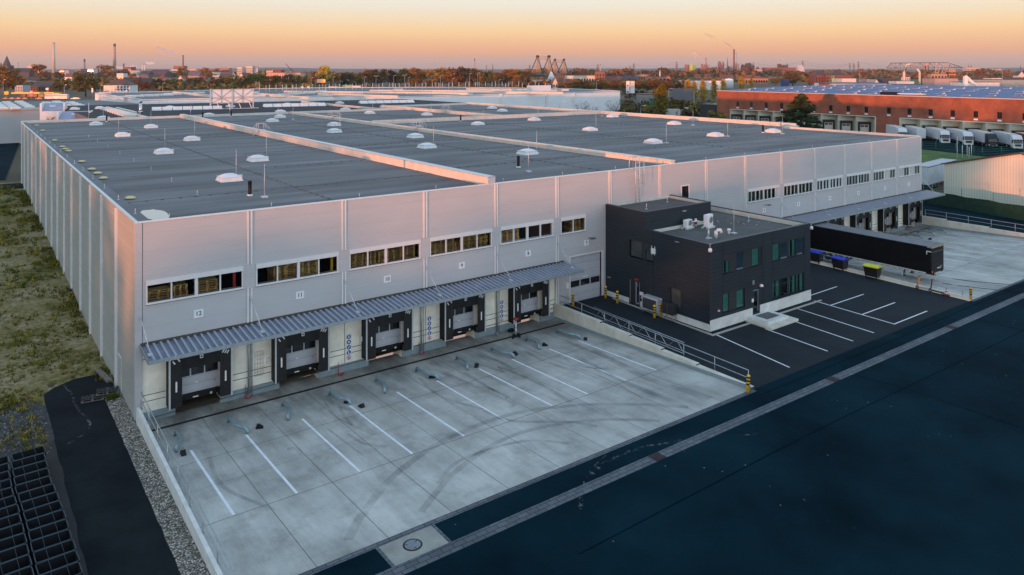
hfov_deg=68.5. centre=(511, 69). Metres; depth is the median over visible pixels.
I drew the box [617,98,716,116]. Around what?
wood
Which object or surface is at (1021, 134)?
lorry
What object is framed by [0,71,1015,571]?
ground
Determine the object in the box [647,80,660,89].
tree
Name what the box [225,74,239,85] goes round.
tree
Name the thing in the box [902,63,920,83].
crane arch
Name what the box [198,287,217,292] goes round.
wooden pallet
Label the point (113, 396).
weeds
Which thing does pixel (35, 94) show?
filling station
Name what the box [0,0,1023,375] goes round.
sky
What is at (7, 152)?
yard road
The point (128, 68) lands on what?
factory hall
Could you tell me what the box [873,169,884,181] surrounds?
window
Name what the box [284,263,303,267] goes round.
wooden pallet
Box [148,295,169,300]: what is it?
wooden pallet
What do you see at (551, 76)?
house
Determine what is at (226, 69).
apartment block
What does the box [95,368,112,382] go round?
timber plank
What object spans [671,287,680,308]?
window
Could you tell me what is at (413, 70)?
tree
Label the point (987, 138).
lorry
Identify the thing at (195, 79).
tree
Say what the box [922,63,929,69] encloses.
silo
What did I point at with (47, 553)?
crate
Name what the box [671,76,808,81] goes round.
wood
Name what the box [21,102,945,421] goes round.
logistics hall
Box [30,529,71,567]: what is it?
crate
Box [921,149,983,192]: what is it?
grass verge
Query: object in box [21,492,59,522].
crate
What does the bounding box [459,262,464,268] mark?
number sign
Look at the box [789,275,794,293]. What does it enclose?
window
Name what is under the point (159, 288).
wooden pallet
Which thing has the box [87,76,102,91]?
tree
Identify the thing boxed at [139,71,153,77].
factory hall
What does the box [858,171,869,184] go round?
window
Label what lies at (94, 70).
office block
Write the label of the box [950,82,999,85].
depot
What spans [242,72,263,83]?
tree
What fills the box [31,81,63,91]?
apartment house
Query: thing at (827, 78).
granary
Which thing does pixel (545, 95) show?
white warehouse
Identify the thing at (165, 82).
tree
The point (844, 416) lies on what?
asphalt seams
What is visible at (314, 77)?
tree
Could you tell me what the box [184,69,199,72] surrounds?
apartment block
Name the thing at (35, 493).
crate
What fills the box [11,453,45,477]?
crate
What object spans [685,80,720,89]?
storage hall
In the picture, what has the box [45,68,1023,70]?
hills
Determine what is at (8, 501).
crate
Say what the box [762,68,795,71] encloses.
works hall
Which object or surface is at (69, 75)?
house
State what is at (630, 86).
sign tower
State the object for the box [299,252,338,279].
window
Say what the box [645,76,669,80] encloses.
school
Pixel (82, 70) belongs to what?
factory hall
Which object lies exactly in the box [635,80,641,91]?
tree
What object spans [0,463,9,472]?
crate
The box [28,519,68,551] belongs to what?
crate
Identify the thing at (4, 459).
crate
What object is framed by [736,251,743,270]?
window
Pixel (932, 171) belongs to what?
lorry trailer
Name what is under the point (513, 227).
window
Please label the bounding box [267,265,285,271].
wooden pallet
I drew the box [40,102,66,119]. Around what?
white annex
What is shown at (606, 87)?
tree
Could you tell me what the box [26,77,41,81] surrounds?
house
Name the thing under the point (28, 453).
crate
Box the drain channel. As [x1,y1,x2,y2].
[151,227,929,430]
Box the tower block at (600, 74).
[595,71,604,79]
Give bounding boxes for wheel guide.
[173,429,182,452]
[226,416,248,433]
[280,401,291,420]
[327,390,351,404]
[374,376,386,393]
[414,367,438,379]
[454,355,468,370]
[489,346,514,357]
[524,336,540,349]
[555,329,580,338]
[905,233,922,238]
[917,230,934,235]
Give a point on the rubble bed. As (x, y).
(48, 428)
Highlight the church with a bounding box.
[0,56,34,77]
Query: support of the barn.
on the ground at (14, 173)
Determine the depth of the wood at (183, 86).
649.96 m
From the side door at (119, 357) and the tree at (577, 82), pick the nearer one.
the side door at (119, 357)
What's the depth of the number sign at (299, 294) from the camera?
48.34 m
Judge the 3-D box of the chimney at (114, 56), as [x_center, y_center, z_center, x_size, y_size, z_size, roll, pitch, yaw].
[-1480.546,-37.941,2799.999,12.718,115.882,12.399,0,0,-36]
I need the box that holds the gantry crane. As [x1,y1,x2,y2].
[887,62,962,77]
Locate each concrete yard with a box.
[147,319,745,574]
[822,226,1023,299]
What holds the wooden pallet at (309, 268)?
on the wooden pallet at (309, 270)
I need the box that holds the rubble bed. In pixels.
[0,400,54,464]
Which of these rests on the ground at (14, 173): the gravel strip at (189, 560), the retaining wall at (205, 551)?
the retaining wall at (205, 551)
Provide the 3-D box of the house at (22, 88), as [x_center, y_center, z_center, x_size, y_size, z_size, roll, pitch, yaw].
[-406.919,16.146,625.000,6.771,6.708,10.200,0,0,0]
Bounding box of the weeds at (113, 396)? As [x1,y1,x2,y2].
[105,392,121,400]
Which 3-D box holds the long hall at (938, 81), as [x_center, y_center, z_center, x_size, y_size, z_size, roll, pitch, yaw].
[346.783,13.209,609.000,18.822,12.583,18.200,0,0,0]
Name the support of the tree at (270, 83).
on the ground at (14, 173)
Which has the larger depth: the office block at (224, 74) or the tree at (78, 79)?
the office block at (224, 74)
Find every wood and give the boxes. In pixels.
[0,76,170,89]
[35,70,260,77]
[157,78,318,90]
[245,69,544,78]
[318,84,531,87]
[510,77,671,87]
[524,67,757,77]
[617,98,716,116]
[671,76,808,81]
[733,68,1023,76]
[853,75,1010,78]
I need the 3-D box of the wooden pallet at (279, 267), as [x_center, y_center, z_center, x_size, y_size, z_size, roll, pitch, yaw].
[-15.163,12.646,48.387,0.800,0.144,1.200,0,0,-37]
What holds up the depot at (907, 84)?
on the ground at (14, 173)
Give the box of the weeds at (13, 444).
[0,399,49,452]
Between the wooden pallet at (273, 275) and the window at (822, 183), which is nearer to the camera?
the wooden pallet at (273, 275)
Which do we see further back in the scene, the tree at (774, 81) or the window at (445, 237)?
the tree at (774, 81)
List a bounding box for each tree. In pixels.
[0,66,20,93]
[11,75,24,85]
[31,64,49,77]
[51,79,70,91]
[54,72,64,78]
[73,71,96,96]
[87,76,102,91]
[98,64,115,77]
[132,79,143,91]
[140,81,152,91]
[152,78,161,87]
[160,79,169,86]
[168,79,178,87]
[176,67,191,77]
[186,77,194,84]
[193,77,205,84]
[198,67,212,76]
[209,77,219,85]
[218,76,226,85]
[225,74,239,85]
[238,75,249,86]
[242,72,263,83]
[254,74,269,85]
[264,75,276,84]
[270,74,285,85]
[278,74,293,83]
[287,74,303,84]
[296,75,308,83]
[311,72,325,84]
[315,65,333,85]
[326,73,340,85]
[334,73,346,86]
[343,73,355,84]
[350,74,365,85]
[356,71,372,84]
[363,69,380,85]
[371,69,388,86]
[379,69,396,85]
[389,71,406,85]
[396,68,411,83]
[405,67,422,86]
[407,78,418,86]
[414,72,426,86]
[421,79,432,86]
[424,69,441,85]
[433,67,446,81]
[439,67,457,86]
[445,66,464,83]
[450,80,460,86]
[456,68,470,84]
[464,68,478,83]
[472,70,486,85]
[480,70,493,84]
[486,73,501,86]
[492,71,508,86]
[501,69,515,83]
[509,68,524,80]
[517,71,530,86]
[556,82,565,87]
[564,81,573,87]
[570,81,580,88]
[575,101,593,109]
[579,80,588,88]
[585,82,595,88]
[595,81,604,89]
[601,81,610,89]
[605,100,624,111]
[609,81,619,89]
[617,82,625,93]
[620,95,648,112]
[623,91,633,100]
[634,90,645,98]
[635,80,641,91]
[640,80,651,92]
[644,105,664,113]
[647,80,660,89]
[650,83,669,114]
[660,80,674,90]
[664,97,675,104]
[672,80,682,87]
[683,79,692,87]
[691,81,699,99]
[698,80,708,100]
[707,110,728,118]
[710,79,718,98]
[720,79,726,89]
[738,76,745,88]
[748,78,753,87]
[771,79,779,83]
[775,93,823,128]
[782,71,801,85]
[804,70,814,78]
[974,68,985,76]
[1001,69,1010,76]
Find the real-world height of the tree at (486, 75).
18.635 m
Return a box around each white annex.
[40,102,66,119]
[57,110,92,119]
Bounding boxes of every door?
[118,353,121,392]
[630,280,639,305]
[682,186,686,196]
[753,289,757,311]
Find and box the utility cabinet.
[662,301,676,320]
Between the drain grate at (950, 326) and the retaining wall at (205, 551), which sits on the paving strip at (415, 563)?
the drain grate at (950, 326)
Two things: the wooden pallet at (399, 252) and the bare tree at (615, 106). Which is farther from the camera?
the bare tree at (615, 106)
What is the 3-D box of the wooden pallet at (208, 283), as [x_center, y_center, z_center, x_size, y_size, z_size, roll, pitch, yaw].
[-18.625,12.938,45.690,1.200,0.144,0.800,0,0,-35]
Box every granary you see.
[809,70,828,85]
[824,75,852,81]
[828,70,845,74]
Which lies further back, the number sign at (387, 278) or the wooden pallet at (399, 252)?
the wooden pallet at (399, 252)
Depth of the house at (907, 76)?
1301.42 m
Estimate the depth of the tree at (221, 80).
725.98 m
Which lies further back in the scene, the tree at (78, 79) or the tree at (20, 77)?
the tree at (20, 77)
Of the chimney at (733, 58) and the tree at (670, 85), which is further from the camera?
the chimney at (733, 58)
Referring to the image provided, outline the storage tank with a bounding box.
[725,78,732,88]
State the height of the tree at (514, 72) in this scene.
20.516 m
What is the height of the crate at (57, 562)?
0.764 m
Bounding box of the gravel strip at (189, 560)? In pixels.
[104,392,210,574]
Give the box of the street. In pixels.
[312,281,1023,574]
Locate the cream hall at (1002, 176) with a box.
[941,152,1023,205]
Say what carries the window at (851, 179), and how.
in the logistics hall
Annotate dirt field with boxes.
[0,181,118,448]
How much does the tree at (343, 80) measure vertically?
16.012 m
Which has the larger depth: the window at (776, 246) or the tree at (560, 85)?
the tree at (560, 85)
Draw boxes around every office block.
[64,70,73,77]
[88,68,97,73]
[220,72,231,78]
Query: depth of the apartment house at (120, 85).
560.57 m
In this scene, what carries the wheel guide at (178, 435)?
on the concrete yard at (326, 523)
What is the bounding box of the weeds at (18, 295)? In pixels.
[0,184,106,403]
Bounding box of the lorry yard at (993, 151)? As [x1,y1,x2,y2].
[921,139,1023,156]
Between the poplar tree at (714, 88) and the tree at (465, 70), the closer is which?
the poplar tree at (714, 88)
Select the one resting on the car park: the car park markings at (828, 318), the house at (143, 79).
the car park markings at (828, 318)
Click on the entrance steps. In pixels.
(770, 320)
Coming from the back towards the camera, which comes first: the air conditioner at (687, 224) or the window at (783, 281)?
the air conditioner at (687, 224)
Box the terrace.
[742,78,767,83]
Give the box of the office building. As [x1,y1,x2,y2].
[606,195,812,331]
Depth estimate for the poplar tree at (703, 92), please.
463.87 m
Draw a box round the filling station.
[11,92,61,96]
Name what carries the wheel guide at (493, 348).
on the concrete yard at (326, 523)
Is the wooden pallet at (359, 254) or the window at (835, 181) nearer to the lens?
the wooden pallet at (359, 254)
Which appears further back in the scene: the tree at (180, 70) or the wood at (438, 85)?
the tree at (180, 70)
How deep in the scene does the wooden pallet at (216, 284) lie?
45.45 m
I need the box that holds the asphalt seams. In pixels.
[578,279,1022,554]
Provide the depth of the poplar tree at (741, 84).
621.98 m
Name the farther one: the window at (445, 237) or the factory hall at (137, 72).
the factory hall at (137, 72)
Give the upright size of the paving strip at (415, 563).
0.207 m
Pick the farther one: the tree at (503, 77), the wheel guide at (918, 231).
the tree at (503, 77)
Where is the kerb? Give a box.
[612,298,821,335]
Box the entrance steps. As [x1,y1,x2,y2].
[746,310,798,329]
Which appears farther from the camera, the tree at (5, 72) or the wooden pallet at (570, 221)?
the tree at (5, 72)
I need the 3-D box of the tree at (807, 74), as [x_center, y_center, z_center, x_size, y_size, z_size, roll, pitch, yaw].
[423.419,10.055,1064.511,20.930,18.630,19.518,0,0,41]
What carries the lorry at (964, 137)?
on the lorry yard at (993, 151)
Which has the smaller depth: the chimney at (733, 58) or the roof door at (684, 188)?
the roof door at (684, 188)
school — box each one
[212,72,219,78]
[635,74,648,80]
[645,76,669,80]
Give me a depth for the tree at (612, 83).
621.16 m
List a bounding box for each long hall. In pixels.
[922,78,957,85]
[958,79,1023,86]
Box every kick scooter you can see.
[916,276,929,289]
[929,279,943,294]
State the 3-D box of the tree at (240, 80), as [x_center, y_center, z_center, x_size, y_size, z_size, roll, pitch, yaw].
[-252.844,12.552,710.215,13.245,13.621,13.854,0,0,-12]
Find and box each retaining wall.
[136,407,222,574]
[553,303,753,389]
[810,261,966,299]
[920,216,1023,238]
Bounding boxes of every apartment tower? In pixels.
[237,67,244,75]
[246,66,254,73]
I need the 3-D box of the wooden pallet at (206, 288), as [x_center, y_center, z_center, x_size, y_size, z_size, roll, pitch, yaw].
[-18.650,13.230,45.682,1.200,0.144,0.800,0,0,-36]
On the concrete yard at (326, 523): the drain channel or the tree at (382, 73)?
the drain channel
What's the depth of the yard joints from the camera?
41.66 m
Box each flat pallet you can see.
[81,393,103,403]
[96,386,118,395]
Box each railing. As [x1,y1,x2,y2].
[140,392,234,574]
[560,295,748,376]
[821,254,962,295]
[925,209,1021,228]
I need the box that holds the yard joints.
[173,233,1022,566]
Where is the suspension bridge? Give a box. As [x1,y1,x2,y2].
[531,55,570,79]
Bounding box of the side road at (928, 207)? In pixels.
[923,202,1023,232]
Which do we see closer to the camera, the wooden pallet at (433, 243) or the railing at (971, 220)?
the wooden pallet at (433, 243)
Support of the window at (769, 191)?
in the logistics hall
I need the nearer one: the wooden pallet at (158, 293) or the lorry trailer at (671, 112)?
the wooden pallet at (158, 293)
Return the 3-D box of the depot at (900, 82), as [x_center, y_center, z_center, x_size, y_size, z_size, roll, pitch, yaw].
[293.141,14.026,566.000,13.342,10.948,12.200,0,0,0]
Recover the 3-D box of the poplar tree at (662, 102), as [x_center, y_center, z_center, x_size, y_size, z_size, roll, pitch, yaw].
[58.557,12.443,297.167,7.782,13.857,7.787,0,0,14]
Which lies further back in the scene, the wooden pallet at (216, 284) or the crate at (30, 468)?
the wooden pallet at (216, 284)
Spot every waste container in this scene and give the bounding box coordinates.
[810,249,824,263]
[830,255,849,270]
[863,263,882,279]
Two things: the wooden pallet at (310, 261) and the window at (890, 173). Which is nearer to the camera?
the wooden pallet at (310, 261)
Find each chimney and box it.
[52,43,55,72]
[113,44,115,70]
[733,49,734,68]
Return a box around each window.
[146,273,196,305]
[196,266,243,296]
[256,258,298,286]
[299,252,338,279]
[349,244,385,270]
[386,239,420,264]
[430,233,461,257]
[462,228,491,251]
[500,223,527,245]
[528,219,553,240]
[561,214,585,234]
[631,240,641,257]
[646,249,652,260]
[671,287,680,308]
[723,259,729,273]
[723,293,728,312]
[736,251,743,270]
[736,288,743,308]
[747,187,763,202]
[751,247,758,266]
[764,185,779,200]
[773,242,779,260]
[773,279,779,298]
[780,241,787,258]
[780,277,787,296]
[784,182,798,196]
[789,239,794,256]
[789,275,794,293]
[796,237,802,254]
[796,273,802,291]
[799,179,812,194]
[817,177,829,191]
[830,175,842,188]
[846,173,858,186]
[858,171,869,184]
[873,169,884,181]
[885,167,895,179]
[899,165,909,177]
[910,163,919,175]
[997,112,1001,118]
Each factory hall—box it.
[74,69,87,71]
[123,67,135,71]
[130,70,145,76]
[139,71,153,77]
[152,70,170,77]
[267,72,305,80]
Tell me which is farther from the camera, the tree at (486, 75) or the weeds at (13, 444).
the tree at (486, 75)
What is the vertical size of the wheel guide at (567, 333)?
0.421 m
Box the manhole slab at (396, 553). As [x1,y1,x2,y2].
[379,526,448,565]
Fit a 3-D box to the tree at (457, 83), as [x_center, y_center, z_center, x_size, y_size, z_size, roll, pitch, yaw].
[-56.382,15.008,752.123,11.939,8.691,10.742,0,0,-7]
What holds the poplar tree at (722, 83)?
on the ground at (14, 173)
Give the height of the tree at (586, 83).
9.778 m
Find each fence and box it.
[921,182,1023,220]
[922,141,1023,155]
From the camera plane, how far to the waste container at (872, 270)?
69.50 m
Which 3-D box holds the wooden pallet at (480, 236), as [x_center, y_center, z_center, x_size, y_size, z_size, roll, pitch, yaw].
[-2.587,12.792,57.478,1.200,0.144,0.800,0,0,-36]
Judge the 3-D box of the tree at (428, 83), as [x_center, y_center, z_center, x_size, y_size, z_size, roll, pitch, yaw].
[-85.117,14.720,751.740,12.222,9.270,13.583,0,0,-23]
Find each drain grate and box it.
[648,452,666,461]
[825,376,840,381]
[945,325,957,328]
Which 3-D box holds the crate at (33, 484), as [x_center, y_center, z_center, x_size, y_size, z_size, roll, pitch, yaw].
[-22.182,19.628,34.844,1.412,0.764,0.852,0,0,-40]
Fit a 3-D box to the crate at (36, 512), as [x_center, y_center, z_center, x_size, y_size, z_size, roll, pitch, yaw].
[-20.483,19.639,32.835,1.412,0.764,0.852,0,0,-41]
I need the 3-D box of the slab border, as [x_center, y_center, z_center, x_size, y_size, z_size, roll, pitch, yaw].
[-4.018,19.595,30.802,2.750,0.210,1.450,0,0,-36]
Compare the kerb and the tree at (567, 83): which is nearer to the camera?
the kerb
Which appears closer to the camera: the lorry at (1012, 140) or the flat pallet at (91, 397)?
the flat pallet at (91, 397)
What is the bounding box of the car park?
[563,262,967,387]
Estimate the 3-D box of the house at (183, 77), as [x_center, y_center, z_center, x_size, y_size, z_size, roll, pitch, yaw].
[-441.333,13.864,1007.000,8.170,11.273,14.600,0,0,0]
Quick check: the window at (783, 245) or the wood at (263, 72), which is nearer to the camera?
the window at (783, 245)
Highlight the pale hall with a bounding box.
[0,100,138,143]
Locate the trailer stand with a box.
[511,317,520,338]
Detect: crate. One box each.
[0,456,8,464]
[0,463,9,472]
[0,471,10,480]
[0,479,11,489]
[0,487,13,498]
[0,496,16,508]
[0,504,19,518]
[0,514,21,528]
[0,523,24,539]
[0,533,26,551]
[0,544,29,563]
[0,555,31,574]
[7,566,34,574]
[11,446,45,461]
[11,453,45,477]
[12,460,48,487]
[13,468,49,495]
[15,476,51,503]
[18,484,55,516]
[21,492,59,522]
[23,500,62,534]
[26,510,65,542]
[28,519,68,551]
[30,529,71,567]
[33,539,75,573]
[35,550,79,574]
[42,562,82,574]
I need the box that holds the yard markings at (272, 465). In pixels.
[190,233,1018,514]
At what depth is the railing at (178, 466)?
33.77 m
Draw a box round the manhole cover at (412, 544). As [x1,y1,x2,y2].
[403,539,422,550]
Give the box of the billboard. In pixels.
[210,88,253,108]
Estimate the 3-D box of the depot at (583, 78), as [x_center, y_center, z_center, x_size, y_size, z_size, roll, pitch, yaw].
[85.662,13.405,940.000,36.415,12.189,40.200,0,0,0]
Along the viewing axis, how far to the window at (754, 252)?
58.62 m
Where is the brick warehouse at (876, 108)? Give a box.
[700,84,1023,138]
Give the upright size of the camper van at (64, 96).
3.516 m
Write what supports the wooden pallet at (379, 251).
on the wooden pallet
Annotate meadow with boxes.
[680,76,999,83]
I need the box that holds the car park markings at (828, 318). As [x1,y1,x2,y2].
[717,286,926,366]
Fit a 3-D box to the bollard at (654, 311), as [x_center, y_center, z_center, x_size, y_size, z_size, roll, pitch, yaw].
[11.066,18.807,58.375,0.216,1.020,0.211,0,0,-36]
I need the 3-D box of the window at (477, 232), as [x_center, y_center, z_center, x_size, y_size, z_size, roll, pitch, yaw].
[-2.639,12.820,56.448,2.720,1.420,0.190,0,0,-36]
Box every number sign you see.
[194,309,202,317]
[296,291,303,298]
[384,275,390,282]
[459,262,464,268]
[525,250,530,256]
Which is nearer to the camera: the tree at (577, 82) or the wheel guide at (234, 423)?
the wheel guide at (234, 423)
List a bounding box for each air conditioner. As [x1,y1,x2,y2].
[681,219,693,229]
[701,213,714,228]
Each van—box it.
[45,94,51,98]
[52,93,60,99]
[59,94,68,99]
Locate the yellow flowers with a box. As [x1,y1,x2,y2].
[0,185,98,399]
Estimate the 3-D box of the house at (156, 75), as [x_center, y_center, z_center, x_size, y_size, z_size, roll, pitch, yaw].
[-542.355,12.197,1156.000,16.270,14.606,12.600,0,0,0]
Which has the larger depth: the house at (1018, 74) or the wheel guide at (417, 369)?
the house at (1018, 74)
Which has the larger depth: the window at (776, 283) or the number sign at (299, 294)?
the window at (776, 283)
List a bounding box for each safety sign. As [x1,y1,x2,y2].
[346,333,351,360]
[427,315,431,340]
[500,299,503,322]
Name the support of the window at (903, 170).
in the logistics hall
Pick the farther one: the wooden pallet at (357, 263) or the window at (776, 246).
the window at (776, 246)
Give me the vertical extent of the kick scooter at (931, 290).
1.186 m
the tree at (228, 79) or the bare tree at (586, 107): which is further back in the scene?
the tree at (228, 79)
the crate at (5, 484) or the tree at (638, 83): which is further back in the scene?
the tree at (638, 83)
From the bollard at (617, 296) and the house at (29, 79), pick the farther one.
the house at (29, 79)
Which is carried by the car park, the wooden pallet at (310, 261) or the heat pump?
the heat pump
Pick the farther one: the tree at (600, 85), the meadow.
the meadow
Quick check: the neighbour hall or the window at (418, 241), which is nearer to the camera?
the window at (418, 241)
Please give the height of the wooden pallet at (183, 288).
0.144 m
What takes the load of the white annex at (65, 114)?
on the ground at (14, 173)
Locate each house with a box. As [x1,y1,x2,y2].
[15,85,30,91]
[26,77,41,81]
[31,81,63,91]
[65,73,74,79]
[104,78,137,91]
[117,73,127,78]
[123,76,142,89]
[141,77,152,84]
[152,73,165,78]
[178,75,186,80]
[188,71,201,78]
[239,73,251,76]
[548,72,553,79]
[549,74,567,87]
[552,78,557,87]
[605,76,613,80]
[620,75,639,79]
[901,74,909,79]
[1013,71,1023,76]
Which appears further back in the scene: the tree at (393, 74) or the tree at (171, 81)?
the tree at (393, 74)
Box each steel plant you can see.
[700,63,708,69]
[718,61,724,72]
[741,62,754,69]
[777,63,788,67]
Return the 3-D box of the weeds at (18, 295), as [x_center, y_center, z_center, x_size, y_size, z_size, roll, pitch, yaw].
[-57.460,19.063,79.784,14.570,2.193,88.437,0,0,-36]
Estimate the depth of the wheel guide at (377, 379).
47.66 m
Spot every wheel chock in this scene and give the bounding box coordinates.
[180,448,186,456]
[255,423,263,428]
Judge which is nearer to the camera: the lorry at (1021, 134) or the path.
the path
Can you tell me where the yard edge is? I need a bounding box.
[298,279,1023,574]
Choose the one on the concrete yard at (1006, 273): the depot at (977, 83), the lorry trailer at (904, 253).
the lorry trailer at (904, 253)
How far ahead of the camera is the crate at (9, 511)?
33.05 m
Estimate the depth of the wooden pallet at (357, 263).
51.19 m
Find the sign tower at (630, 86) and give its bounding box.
[626,81,634,100]
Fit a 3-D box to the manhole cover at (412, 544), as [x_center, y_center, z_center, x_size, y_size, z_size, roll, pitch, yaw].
[-4.069,19.477,30.795,0.800,0.024,0.800,0,0,-36]
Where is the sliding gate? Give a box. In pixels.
[594,307,683,353]
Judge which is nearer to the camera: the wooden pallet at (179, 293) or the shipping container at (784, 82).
the wooden pallet at (179, 293)
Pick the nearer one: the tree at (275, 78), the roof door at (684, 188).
the roof door at (684, 188)
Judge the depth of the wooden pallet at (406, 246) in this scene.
53.51 m
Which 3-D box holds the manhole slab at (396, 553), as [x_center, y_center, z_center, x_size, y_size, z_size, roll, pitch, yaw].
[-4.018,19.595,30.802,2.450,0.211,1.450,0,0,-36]
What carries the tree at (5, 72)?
on the ground at (14, 173)
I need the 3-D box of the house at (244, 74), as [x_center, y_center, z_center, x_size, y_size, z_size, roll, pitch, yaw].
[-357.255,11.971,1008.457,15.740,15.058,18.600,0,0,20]
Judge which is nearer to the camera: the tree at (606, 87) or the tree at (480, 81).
the tree at (606, 87)
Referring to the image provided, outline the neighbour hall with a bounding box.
[66,99,460,118]
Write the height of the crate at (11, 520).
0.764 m
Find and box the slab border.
[375,524,451,566]
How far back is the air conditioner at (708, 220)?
62.77 m
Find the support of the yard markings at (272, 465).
on the concrete yard at (326, 523)
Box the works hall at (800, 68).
[795,65,803,71]
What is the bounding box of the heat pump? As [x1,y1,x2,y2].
[642,294,661,315]
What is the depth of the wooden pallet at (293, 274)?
48.53 m
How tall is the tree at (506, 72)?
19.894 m
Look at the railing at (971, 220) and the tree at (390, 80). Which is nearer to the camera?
the railing at (971, 220)
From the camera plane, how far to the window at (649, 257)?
60.27 m
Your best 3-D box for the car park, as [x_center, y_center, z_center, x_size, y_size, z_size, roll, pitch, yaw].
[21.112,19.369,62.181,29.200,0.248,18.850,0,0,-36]
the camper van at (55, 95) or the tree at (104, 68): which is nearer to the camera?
the camper van at (55, 95)
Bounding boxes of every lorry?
[886,124,907,134]
[905,125,925,138]
[925,127,950,143]
[946,128,973,144]
[968,129,998,146]
[991,130,1023,148]
[1015,132,1023,144]
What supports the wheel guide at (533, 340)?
on the concrete yard at (326, 523)
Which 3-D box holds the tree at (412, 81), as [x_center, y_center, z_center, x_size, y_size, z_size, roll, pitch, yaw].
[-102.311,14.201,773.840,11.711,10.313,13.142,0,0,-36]
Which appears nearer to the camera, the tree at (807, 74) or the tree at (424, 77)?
the tree at (424, 77)
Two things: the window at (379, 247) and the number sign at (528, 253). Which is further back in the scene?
the number sign at (528, 253)
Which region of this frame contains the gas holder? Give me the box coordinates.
[689,65,695,71]
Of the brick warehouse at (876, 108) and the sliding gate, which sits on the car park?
the sliding gate
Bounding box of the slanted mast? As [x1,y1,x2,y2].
[963,75,977,85]
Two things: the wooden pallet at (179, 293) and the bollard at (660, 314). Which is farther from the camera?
the bollard at (660, 314)
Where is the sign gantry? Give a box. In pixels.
[315,79,328,87]
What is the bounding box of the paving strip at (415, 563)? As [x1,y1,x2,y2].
[376,293,1023,574]
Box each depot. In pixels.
[565,75,594,81]
[814,82,887,84]
[832,78,855,81]
[866,79,878,82]
[873,78,898,84]
[889,81,913,84]
[892,84,923,84]
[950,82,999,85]
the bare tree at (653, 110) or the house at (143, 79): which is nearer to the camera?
the bare tree at (653, 110)
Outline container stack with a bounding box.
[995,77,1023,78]
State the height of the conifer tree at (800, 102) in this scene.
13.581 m
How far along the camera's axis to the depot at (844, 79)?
620.00 m
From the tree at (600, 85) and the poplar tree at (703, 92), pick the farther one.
the tree at (600, 85)
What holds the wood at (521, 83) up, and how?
on the ground at (14, 173)
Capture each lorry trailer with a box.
[664,109,679,115]
[810,222,943,275]
[921,158,956,188]
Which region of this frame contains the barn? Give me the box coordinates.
[671,88,694,102]
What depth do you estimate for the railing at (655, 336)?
52.46 m
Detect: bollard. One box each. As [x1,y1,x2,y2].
[604,286,606,297]
[616,291,618,302]
[653,305,655,317]
[659,303,661,316]
[746,374,749,391]
[969,287,971,299]
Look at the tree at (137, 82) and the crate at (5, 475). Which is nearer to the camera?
the crate at (5, 475)
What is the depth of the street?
34.96 m
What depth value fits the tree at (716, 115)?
233.29 m
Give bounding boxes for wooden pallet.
[148,285,169,293]
[148,290,169,296]
[148,292,168,298]
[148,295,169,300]
[168,283,186,290]
[169,280,187,287]
[172,287,187,292]
[172,290,187,295]
[193,276,216,283]
[193,285,216,290]
[198,280,217,285]
[198,282,217,288]
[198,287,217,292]
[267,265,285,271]
[267,268,285,273]
[267,271,285,276]
[268,274,285,278]
[270,265,285,269]
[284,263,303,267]
[285,269,303,273]
[286,267,303,271]
[286,272,303,276]
[300,260,316,264]
[300,263,316,268]
[300,265,316,270]
[300,268,316,273]
[351,252,363,256]
[351,261,363,265]
[373,249,388,253]
[387,247,398,252]
[396,248,413,253]
[397,245,414,248]
[397,250,414,254]
[431,241,439,245]
[471,234,487,239]
[503,228,518,232]
[564,219,580,223]
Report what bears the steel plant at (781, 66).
on the ground at (14, 173)
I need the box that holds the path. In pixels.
[0,374,180,574]
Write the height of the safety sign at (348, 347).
1.800 m
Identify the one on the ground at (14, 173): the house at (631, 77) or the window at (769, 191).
the house at (631, 77)
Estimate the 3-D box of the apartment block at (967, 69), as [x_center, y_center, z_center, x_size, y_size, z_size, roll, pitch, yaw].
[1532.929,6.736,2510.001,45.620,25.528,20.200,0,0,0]
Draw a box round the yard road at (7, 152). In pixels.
[0,143,23,188]
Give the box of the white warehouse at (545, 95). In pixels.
[95,81,619,111]
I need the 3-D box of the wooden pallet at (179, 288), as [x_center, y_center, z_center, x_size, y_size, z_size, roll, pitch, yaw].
[-19.951,12.938,44.843,0.800,0.144,1.200,0,0,-38]
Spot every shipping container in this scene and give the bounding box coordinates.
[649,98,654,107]
[780,79,788,85]
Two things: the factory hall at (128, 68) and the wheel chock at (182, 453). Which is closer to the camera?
the wheel chock at (182, 453)
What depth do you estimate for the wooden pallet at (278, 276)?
48.01 m
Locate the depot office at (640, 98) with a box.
[636,93,654,105]
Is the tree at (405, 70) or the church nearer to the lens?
the tree at (405, 70)
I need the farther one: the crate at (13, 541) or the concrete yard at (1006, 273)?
the concrete yard at (1006, 273)
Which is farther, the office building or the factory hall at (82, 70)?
the factory hall at (82, 70)
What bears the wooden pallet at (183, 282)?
on the wooden pallet at (179, 288)
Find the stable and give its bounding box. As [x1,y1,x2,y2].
[927,74,946,77]
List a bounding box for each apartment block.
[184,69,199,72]
[215,68,231,71]
[962,68,979,70]

